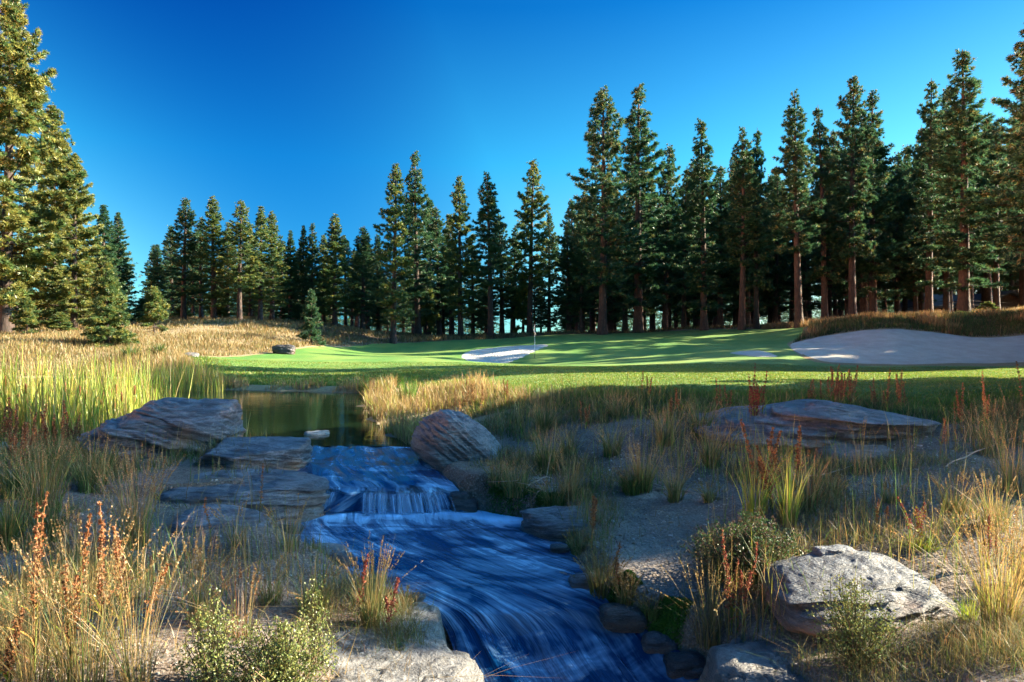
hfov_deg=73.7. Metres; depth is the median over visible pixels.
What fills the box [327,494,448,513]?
waterfall
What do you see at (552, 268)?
pine tree
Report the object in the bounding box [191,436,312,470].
boulder
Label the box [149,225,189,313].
pine tree
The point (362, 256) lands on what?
pine tree
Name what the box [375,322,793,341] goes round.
undergrowth
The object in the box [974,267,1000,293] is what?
pine tree
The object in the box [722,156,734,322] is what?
pine tree
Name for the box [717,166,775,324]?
pine tree
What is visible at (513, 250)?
pine tree
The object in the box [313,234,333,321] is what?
pine tree
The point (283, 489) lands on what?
boulder
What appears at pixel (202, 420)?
boulder
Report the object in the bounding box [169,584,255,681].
sagebrush
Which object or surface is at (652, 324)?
pine tree
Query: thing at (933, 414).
rough grass
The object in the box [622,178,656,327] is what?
pine tree
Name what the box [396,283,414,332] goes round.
pine tree
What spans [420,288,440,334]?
young pine
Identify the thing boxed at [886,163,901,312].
pine tree
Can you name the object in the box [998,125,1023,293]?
pine tree
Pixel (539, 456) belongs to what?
grass clump
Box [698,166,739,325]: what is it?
pine tree
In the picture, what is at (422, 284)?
pine tree
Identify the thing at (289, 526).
stone
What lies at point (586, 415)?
dock plant
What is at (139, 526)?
grass clump
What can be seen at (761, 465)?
dock plant
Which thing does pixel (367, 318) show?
pine tree
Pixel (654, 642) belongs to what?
stone
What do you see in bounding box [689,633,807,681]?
rock slab
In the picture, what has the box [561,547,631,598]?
grass clump
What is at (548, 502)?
grass clump
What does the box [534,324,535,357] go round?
flagstick
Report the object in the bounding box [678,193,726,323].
pine tree
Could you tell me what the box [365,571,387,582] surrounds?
stone
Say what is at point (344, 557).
stone
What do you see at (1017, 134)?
pine tree
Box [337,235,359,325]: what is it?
pine tree
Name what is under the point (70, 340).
dry grass
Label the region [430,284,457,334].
pine tree
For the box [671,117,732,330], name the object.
pine tree
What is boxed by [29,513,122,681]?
dock plant
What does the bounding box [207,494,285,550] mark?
grass clump
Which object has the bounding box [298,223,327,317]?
pine tree
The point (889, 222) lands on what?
pine tree
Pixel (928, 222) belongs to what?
pine tree
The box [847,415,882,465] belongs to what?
grass clump
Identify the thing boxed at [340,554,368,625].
dock plant
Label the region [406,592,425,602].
stone
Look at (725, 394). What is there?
dock plant
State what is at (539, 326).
pine tree
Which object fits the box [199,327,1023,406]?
fairway
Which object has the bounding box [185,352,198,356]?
boulder
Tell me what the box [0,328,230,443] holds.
cattail reeds
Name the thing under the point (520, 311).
young pine
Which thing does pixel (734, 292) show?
pine tree
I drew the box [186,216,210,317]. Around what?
pine tree
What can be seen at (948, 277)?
pine tree
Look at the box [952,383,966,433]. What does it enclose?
dock plant
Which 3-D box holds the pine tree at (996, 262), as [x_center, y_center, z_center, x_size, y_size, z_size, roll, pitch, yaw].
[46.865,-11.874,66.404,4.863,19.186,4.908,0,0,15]
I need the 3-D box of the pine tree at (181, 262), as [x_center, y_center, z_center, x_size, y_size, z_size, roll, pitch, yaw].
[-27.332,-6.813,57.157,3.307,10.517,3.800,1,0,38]
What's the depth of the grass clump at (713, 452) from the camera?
7.68 m
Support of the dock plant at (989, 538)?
on the ground at (474, 485)
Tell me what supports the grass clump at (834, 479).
on the ground at (474, 485)
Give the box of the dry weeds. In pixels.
[0,368,1023,654]
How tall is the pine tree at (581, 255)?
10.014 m
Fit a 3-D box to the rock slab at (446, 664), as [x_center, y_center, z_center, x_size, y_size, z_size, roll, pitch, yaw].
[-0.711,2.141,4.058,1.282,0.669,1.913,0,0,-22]
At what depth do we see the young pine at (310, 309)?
46.86 m
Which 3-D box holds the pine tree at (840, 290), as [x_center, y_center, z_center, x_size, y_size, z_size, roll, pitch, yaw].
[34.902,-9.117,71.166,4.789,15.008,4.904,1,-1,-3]
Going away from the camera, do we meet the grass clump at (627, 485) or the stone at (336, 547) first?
the stone at (336, 547)
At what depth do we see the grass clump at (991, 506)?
5.35 m
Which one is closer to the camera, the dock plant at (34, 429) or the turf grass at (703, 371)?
the dock plant at (34, 429)
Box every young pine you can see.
[8,297,46,333]
[44,312,78,333]
[79,256,140,348]
[132,298,147,319]
[135,285,170,332]
[169,307,193,318]
[207,301,235,317]
[295,289,326,345]
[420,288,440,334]
[512,281,534,332]
[977,301,999,310]
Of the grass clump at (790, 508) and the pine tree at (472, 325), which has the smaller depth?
the grass clump at (790, 508)
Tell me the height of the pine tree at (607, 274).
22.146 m
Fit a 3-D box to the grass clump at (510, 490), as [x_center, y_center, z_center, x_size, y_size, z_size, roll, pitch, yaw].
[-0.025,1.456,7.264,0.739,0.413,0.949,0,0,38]
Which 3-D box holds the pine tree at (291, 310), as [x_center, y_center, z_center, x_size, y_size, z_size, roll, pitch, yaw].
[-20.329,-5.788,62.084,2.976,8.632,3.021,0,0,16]
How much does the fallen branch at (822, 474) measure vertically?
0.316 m
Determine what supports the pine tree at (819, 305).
on the ground at (474, 485)
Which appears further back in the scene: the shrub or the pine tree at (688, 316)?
the pine tree at (688, 316)
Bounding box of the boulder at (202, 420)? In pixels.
[69,397,245,460]
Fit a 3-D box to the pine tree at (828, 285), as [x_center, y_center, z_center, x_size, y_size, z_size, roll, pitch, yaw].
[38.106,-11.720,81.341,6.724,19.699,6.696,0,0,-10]
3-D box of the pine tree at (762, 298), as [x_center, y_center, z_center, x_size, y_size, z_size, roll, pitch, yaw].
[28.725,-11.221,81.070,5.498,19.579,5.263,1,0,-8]
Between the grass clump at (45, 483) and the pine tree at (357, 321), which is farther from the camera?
the pine tree at (357, 321)
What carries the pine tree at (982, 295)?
on the ground at (474, 485)
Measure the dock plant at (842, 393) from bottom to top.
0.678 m
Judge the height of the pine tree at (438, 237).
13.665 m
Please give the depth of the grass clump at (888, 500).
6.03 m
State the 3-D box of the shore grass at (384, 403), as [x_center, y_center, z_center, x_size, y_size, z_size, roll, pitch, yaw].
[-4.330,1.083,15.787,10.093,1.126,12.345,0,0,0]
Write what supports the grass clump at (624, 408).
on the ground at (474, 485)
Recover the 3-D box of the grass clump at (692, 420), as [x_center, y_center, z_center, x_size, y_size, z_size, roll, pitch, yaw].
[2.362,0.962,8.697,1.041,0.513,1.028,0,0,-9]
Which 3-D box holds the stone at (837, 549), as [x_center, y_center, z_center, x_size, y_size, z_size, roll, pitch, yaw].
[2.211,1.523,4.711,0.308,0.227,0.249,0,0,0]
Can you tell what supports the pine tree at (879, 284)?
on the ground at (474, 485)
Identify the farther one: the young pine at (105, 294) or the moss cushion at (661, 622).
the young pine at (105, 294)
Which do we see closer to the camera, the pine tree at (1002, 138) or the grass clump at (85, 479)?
the grass clump at (85, 479)
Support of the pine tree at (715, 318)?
on the ground at (474, 485)
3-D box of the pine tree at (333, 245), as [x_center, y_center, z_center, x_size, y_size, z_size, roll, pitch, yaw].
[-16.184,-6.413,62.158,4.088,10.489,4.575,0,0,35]
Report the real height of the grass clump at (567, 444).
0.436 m
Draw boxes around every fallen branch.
[82,505,149,538]
[495,453,552,491]
[517,461,555,497]
[657,484,725,497]
[788,464,853,493]
[945,436,1019,466]
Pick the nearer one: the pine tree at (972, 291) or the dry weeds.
the dry weeds
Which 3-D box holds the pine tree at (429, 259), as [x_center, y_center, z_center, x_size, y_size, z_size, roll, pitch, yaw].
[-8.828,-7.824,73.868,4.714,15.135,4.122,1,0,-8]
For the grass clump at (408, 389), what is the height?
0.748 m
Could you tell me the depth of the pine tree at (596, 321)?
86.83 m
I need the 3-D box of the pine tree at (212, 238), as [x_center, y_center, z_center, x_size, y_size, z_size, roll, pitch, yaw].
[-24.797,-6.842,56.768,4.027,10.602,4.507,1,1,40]
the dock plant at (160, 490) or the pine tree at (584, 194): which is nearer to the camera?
the dock plant at (160, 490)
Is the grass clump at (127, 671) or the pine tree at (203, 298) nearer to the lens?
the grass clump at (127, 671)
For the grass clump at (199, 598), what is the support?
on the ground at (474, 485)
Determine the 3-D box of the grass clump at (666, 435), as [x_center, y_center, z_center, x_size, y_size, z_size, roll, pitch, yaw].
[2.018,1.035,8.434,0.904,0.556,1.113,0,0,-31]
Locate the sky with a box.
[0,0,1023,333]
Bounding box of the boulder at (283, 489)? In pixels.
[154,469,331,524]
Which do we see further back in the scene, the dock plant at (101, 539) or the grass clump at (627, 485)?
the grass clump at (627, 485)
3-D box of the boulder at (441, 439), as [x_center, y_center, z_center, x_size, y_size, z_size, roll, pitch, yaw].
[-0.712,1.401,8.654,1.187,1.044,0.948,0,0,0]
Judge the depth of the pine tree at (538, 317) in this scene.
81.44 m
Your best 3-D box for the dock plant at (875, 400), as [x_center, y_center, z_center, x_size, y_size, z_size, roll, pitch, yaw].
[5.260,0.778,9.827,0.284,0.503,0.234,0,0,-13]
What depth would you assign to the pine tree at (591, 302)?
78.70 m
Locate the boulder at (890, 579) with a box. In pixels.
[760,550,958,637]
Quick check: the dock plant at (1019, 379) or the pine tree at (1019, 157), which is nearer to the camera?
the dock plant at (1019, 379)
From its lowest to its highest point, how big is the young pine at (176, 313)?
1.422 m
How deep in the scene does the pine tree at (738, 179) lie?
59.67 m
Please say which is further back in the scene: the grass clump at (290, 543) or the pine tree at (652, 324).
the pine tree at (652, 324)
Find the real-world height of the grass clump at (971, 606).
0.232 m
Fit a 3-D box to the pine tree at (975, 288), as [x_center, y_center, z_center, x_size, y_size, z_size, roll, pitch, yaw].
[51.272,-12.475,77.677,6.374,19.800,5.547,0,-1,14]
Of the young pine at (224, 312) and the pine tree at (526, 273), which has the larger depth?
the pine tree at (526, 273)
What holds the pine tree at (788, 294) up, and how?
on the ground at (474, 485)
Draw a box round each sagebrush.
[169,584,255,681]
[211,608,340,681]
[295,564,337,659]
[806,573,922,673]
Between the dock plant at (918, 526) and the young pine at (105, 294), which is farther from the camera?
the young pine at (105, 294)
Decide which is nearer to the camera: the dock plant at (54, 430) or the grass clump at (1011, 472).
the grass clump at (1011, 472)
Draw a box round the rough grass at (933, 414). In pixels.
[373,380,1023,427]
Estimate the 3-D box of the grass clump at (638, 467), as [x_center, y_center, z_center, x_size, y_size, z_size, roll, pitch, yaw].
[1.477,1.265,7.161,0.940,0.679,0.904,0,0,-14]
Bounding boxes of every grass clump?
[0,427,108,513]
[0,442,74,500]
[0,481,65,549]
[0,506,197,681]
[0,528,72,594]
[0,554,116,681]
[5,494,82,542]
[27,430,95,472]
[38,428,127,493]
[45,500,138,570]
[53,536,232,681]
[82,444,123,474]
[83,442,221,549]
[110,341,141,356]
[144,341,167,354]
[145,556,315,644]
[149,526,257,628]
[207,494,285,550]
[217,552,300,606]
[257,493,339,552]
[258,554,360,616]
[326,530,414,628]
[355,372,370,392]
[381,373,393,391]
[386,584,419,609]
[393,374,424,402]
[475,457,518,486]
[486,457,545,497]
[519,478,586,506]
[520,394,582,431]
[522,422,570,474]
[545,422,591,456]
[548,448,592,501]
[561,529,613,555]
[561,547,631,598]
[563,416,643,457]
[592,390,641,417]
[599,568,644,605]
[601,463,654,495]
[609,429,688,493]
[623,588,674,621]
[632,405,717,446]
[634,456,698,502]
[644,545,763,649]
[673,396,739,435]
[679,420,761,468]
[691,478,728,503]
[721,439,806,524]
[739,439,823,528]
[771,439,848,511]
[810,470,867,498]
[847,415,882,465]
[868,477,933,503]
[869,493,1023,631]
[874,529,946,551]
[908,469,988,514]
[931,586,1019,622]
[939,468,1023,532]
[940,393,1022,457]
[942,404,1023,495]
[969,502,1023,585]
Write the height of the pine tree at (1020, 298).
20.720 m
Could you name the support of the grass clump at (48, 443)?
on the ground at (474, 485)
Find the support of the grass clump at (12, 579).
on the ground at (474, 485)
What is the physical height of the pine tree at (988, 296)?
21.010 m
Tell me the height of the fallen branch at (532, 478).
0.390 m
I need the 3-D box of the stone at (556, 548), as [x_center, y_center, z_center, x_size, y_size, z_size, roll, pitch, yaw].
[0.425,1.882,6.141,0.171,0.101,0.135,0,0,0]
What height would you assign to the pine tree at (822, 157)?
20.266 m
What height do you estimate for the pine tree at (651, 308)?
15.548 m
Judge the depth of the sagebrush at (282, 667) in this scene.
3.38 m
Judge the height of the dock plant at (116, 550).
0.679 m
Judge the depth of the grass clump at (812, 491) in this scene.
6.02 m
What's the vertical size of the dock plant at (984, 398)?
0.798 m
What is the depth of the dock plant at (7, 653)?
3.13 m
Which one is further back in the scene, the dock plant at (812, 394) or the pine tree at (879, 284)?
the pine tree at (879, 284)
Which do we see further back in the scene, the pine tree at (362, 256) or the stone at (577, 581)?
the pine tree at (362, 256)
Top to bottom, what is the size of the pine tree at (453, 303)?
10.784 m
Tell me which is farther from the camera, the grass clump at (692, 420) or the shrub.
the grass clump at (692, 420)
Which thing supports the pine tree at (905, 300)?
on the ground at (474, 485)
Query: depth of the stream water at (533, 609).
5.66 m
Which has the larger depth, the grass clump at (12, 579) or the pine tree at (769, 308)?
the pine tree at (769, 308)
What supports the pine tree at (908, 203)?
on the ground at (474, 485)
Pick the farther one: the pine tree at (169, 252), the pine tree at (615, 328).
the pine tree at (615, 328)
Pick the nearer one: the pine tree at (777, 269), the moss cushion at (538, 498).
the moss cushion at (538, 498)
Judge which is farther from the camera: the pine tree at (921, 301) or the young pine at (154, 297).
the pine tree at (921, 301)
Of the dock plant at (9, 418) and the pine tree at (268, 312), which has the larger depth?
the pine tree at (268, 312)
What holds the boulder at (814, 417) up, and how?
on the ground at (474, 485)
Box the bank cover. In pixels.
[0,385,1023,681]
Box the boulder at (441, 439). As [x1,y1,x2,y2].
[410,409,501,470]
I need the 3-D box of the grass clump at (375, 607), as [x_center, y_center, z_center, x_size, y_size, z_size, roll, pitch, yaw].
[-0.890,1.572,4.401,0.574,0.621,0.544,0,0,25]
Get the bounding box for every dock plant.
[0,397,20,453]
[0,607,36,681]
[4,491,50,672]
[7,428,29,466]
[21,404,46,459]
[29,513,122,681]
[39,400,67,457]
[63,410,81,450]
[80,501,151,660]
[105,525,137,639]
[114,537,132,624]
[141,562,171,642]
[151,457,172,511]
[203,497,214,538]
[258,463,267,521]
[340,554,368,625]
[383,577,399,633]
[446,392,460,410]
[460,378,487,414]
[503,378,508,395]
[579,400,590,429]
[587,496,597,547]
[611,542,621,596]
[640,371,651,400]
[669,388,679,418]
[713,530,757,639]
[714,378,732,409]
[740,418,782,517]
[748,363,769,415]
[766,426,802,488]
[807,379,815,398]
[820,364,858,404]
[869,378,884,408]
[874,497,889,529]
[881,368,907,410]
[896,497,929,547]
[935,401,960,464]
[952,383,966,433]
[972,371,998,427]
[982,515,999,567]
[1015,361,1023,418]
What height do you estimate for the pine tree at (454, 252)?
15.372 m
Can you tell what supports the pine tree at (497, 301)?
on the ground at (474, 485)
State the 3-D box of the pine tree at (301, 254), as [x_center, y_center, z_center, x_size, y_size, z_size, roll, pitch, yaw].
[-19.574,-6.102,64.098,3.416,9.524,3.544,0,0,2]
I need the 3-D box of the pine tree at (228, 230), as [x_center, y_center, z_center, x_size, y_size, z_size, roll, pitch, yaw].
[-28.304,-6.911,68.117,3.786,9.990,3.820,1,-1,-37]
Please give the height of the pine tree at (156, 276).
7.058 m
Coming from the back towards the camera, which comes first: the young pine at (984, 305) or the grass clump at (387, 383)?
the young pine at (984, 305)
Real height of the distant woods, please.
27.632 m
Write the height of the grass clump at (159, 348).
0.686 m
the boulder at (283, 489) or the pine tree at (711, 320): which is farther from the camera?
the pine tree at (711, 320)
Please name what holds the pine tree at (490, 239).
on the ground at (474, 485)
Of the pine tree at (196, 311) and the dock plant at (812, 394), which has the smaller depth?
the dock plant at (812, 394)
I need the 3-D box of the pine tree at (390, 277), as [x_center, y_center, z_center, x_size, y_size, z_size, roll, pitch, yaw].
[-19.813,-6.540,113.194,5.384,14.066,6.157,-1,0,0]
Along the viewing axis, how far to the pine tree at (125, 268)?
56.89 m
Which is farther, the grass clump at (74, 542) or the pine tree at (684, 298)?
the pine tree at (684, 298)
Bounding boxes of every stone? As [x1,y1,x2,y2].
[275,522,302,534]
[303,430,330,446]
[315,543,348,553]
[328,551,355,565]
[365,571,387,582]
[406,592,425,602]
[449,491,468,501]
[450,498,477,512]
[550,543,568,552]
[568,572,598,588]
[599,603,646,632]
[641,631,677,653]
[663,650,705,678]
[683,668,703,679]
[810,544,856,555]
[811,444,895,464]
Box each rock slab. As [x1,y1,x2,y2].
[320,602,483,681]
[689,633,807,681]
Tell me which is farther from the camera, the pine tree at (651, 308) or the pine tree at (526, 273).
the pine tree at (651, 308)
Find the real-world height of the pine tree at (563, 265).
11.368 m
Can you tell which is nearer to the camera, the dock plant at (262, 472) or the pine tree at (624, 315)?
the dock plant at (262, 472)
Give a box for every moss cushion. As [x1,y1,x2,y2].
[485,480,541,516]
[532,492,566,507]
[607,569,642,602]
[646,595,693,649]
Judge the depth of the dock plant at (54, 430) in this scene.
8.02 m
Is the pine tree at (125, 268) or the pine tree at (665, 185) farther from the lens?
the pine tree at (665, 185)
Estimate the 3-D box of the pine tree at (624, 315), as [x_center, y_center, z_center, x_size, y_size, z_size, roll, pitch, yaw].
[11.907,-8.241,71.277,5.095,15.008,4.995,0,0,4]
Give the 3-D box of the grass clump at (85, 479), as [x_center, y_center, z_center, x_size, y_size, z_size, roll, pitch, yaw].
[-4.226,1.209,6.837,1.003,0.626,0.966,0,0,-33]
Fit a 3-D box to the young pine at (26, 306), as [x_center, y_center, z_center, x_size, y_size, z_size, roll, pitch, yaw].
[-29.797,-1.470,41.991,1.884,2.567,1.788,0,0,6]
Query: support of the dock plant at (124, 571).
on the ground at (474, 485)
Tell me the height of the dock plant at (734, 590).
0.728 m
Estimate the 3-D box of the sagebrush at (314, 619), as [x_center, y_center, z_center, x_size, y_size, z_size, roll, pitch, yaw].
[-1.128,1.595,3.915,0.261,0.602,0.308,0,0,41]
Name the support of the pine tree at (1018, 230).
on the ground at (474, 485)
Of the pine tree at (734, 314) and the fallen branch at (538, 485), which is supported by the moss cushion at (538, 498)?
the fallen branch at (538, 485)
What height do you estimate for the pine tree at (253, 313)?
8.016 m
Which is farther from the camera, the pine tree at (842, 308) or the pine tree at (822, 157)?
the pine tree at (842, 308)
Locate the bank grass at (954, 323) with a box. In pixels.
[760,306,1023,342]
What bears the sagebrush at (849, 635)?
on the ground at (474, 485)
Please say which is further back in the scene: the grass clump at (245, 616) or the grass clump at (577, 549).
the grass clump at (577, 549)
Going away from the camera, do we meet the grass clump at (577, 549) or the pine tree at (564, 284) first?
the grass clump at (577, 549)
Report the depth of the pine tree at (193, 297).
69.16 m
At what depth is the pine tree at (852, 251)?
59.61 m
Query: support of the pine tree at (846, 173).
on the ground at (474, 485)
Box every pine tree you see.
[0,0,87,332]
[13,102,100,323]
[36,153,117,327]
[80,204,133,321]
[109,212,143,321]
[139,245,165,300]
[141,244,174,315]
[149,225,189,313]
[158,198,205,319]
[176,254,210,317]
[186,195,237,318]
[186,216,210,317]
[186,281,206,316]
[191,262,209,315]
[203,275,222,314]
[207,222,244,315]
[214,200,265,319]
[230,287,248,314]
[235,226,265,316]
[242,206,281,320]
[242,268,265,314]
[251,211,291,320]
[263,265,279,317]
[269,234,294,318]
[275,230,304,321]
[285,225,320,320]
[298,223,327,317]
[312,213,358,325]
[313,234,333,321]
[321,270,340,322]
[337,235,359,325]
[339,250,361,325]
[346,226,381,329]
[347,232,381,329]
[347,276,372,326]
[360,234,391,329]
[366,163,421,343]
[375,281,390,330]
[382,264,405,330]
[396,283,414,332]
[397,150,446,334]
[398,239,422,332]
[412,265,437,334]
[413,199,441,334]
[424,206,455,334]
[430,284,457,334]
[435,175,485,335]
[435,214,464,334]
[446,264,466,333]
[462,240,487,333]
[466,170,514,337]
[475,276,495,330]
[476,276,498,333]
[482,214,517,332]
[498,227,527,332]
[499,282,516,331]
[501,159,560,331]
[527,274,546,330]
[533,213,565,330]
[533,287,552,331]
[547,225,588,330]
[554,199,588,330]
[556,210,597,329]
[562,236,598,330]
[564,247,598,330]
[564,273,586,330]
[565,85,648,334]
[575,191,589,327]
[576,193,600,330]
[578,215,598,330]
[589,238,615,307]
[590,177,622,330]
[598,269,622,330]
[606,82,675,332]
[607,191,649,331]
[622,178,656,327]
[630,190,657,329]
[632,220,657,329]
[646,191,662,329]
[648,143,691,329]
[649,192,692,327]
[659,287,681,327]
[668,169,700,326]
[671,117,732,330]
[671,242,706,326]
[677,161,725,326]
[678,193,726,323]
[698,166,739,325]
[699,294,727,325]
[708,207,729,325]
[716,156,778,324]
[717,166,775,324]
[718,126,773,329]
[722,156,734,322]
[724,201,752,324]
[737,131,779,328]
[750,173,791,323]
[750,177,774,323]
[759,173,793,322]
[762,167,791,322]
[765,88,826,327]
[774,167,814,321]
[781,186,820,320]
[800,107,848,319]
[800,164,847,317]
[800,240,820,318]
[811,75,889,315]
[811,147,842,317]
[820,183,860,315]
[830,129,840,316]
[832,151,857,315]
[832,279,878,310]
[835,123,892,307]
[835,135,851,316]
[835,140,898,314]
[836,89,909,312]
[843,273,882,312]
[856,176,886,308]
[859,159,902,312]
[878,152,919,312]
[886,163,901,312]
[891,144,914,313]
[892,155,942,312]
[893,171,925,311]
[899,78,959,311]
[909,49,1017,311]
[911,125,939,293]
[919,86,978,311]
[923,164,977,311]
[935,165,983,297]
[944,152,1002,309]
[957,117,1023,304]
[959,29,1023,302]
[969,121,1022,309]
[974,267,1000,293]
[978,130,1009,303]
[997,80,1023,266]
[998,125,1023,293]
[999,124,1019,290]
[1001,143,1023,307]
[1001,265,1018,292]
[1004,218,1020,299]
[1008,49,1023,191]
[1011,58,1023,165]
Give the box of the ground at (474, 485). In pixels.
[0,317,1023,681]
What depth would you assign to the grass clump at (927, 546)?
5.14 m
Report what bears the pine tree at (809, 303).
on the ground at (474, 485)
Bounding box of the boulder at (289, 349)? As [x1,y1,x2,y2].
[271,344,295,354]
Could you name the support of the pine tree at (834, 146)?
on the ground at (474, 485)
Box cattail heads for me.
[1,376,135,424]
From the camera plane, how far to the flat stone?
7.77 m
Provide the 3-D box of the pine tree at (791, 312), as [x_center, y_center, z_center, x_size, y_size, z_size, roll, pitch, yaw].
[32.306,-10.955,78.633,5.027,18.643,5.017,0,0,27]
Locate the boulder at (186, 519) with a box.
[170,504,271,533]
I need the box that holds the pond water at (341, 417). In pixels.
[0,377,410,445]
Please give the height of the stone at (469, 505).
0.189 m
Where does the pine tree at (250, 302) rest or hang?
on the ground at (474, 485)
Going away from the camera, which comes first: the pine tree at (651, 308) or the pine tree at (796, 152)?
the pine tree at (796, 152)
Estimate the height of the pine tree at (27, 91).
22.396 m
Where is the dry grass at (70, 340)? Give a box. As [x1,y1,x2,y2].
[0,315,580,387]
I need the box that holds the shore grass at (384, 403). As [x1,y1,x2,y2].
[40,369,550,446]
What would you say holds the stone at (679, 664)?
on the ground at (474, 485)
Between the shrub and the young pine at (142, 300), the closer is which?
the shrub
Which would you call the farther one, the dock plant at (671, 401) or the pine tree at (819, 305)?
the pine tree at (819, 305)
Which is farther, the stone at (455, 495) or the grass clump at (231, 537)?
the stone at (455, 495)
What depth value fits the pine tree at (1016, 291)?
89.93 m
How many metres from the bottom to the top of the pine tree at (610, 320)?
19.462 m
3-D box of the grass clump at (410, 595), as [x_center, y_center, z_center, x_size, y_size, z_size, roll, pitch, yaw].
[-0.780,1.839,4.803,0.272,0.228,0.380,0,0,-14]
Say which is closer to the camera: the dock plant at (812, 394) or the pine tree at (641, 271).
the dock plant at (812, 394)
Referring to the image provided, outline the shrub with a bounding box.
[679,505,811,588]
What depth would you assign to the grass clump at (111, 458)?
7.49 m
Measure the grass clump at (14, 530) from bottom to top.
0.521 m
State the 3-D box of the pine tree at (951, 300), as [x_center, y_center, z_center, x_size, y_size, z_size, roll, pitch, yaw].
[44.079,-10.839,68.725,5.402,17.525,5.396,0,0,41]
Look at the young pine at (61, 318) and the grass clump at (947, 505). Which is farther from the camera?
the young pine at (61, 318)
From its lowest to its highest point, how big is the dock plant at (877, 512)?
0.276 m
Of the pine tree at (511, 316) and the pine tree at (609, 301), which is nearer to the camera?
the pine tree at (609, 301)
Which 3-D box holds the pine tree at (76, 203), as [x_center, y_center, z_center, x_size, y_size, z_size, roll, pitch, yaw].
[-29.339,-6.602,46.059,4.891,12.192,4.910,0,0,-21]
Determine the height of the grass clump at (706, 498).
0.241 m
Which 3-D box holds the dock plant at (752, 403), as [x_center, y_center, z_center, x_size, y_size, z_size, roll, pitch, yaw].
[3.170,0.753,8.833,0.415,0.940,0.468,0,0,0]
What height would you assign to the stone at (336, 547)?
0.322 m
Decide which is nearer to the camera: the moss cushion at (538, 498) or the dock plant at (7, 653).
the dock plant at (7, 653)
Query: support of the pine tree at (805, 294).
on the ground at (474, 485)
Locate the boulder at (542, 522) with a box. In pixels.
[519,506,596,541]
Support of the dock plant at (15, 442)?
on the ground at (474, 485)
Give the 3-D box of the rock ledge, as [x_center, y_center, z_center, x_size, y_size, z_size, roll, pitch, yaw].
[-1.463,1.864,7.709,1.928,0.428,0.487,0,0,0]
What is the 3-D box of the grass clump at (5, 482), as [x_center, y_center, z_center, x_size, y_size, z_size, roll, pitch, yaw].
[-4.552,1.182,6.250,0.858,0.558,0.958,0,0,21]
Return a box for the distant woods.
[28,241,1008,334]
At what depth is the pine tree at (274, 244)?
59.78 m
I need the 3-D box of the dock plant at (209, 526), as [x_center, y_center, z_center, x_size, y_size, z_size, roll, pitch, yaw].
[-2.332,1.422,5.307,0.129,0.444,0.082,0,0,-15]
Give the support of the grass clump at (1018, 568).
on the ground at (474, 485)
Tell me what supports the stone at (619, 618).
on the ground at (474, 485)
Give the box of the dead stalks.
[0,401,1023,681]
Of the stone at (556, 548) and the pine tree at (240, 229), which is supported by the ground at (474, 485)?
the pine tree at (240, 229)
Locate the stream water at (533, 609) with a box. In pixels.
[296,446,697,681]
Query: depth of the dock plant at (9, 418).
8.01 m
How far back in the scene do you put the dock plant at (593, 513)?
5.93 m
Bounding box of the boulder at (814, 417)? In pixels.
[687,399,940,453]
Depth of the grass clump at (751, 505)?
5.90 m
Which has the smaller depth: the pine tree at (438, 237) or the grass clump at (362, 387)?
the grass clump at (362, 387)
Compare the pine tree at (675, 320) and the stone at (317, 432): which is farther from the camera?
the pine tree at (675, 320)
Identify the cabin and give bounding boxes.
[892,294,957,312]
[974,290,1017,310]
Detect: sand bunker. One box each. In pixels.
[462,344,547,362]
[732,351,775,356]
[790,329,1023,363]
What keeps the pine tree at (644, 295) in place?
on the ground at (474, 485)
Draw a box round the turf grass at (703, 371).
[191,356,1023,412]
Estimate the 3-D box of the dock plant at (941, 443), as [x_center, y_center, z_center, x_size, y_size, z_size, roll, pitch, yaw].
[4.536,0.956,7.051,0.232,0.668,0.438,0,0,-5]
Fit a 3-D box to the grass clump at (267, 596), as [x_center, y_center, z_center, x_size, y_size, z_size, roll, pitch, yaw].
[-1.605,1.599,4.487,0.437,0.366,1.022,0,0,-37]
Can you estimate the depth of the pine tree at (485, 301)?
83.26 m
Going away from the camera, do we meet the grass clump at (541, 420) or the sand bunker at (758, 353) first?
the grass clump at (541, 420)
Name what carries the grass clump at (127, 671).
on the ground at (474, 485)
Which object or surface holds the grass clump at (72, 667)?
on the ground at (474, 485)
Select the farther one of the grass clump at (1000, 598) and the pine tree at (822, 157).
the pine tree at (822, 157)
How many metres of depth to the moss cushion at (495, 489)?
7.34 m
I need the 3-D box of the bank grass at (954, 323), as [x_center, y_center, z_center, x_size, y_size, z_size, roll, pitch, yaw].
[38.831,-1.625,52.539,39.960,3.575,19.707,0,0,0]
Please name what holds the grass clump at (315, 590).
on the ground at (474, 485)
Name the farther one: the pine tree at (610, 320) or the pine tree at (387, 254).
the pine tree at (610, 320)
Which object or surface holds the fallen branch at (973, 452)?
on the ground at (474, 485)
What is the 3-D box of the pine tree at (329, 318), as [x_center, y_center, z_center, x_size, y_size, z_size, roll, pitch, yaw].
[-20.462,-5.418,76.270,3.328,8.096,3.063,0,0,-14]
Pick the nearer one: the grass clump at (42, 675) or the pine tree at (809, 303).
the grass clump at (42, 675)
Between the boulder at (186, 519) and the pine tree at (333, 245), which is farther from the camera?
the pine tree at (333, 245)
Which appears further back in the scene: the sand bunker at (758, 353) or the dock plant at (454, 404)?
the sand bunker at (758, 353)
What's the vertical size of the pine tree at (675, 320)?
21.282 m

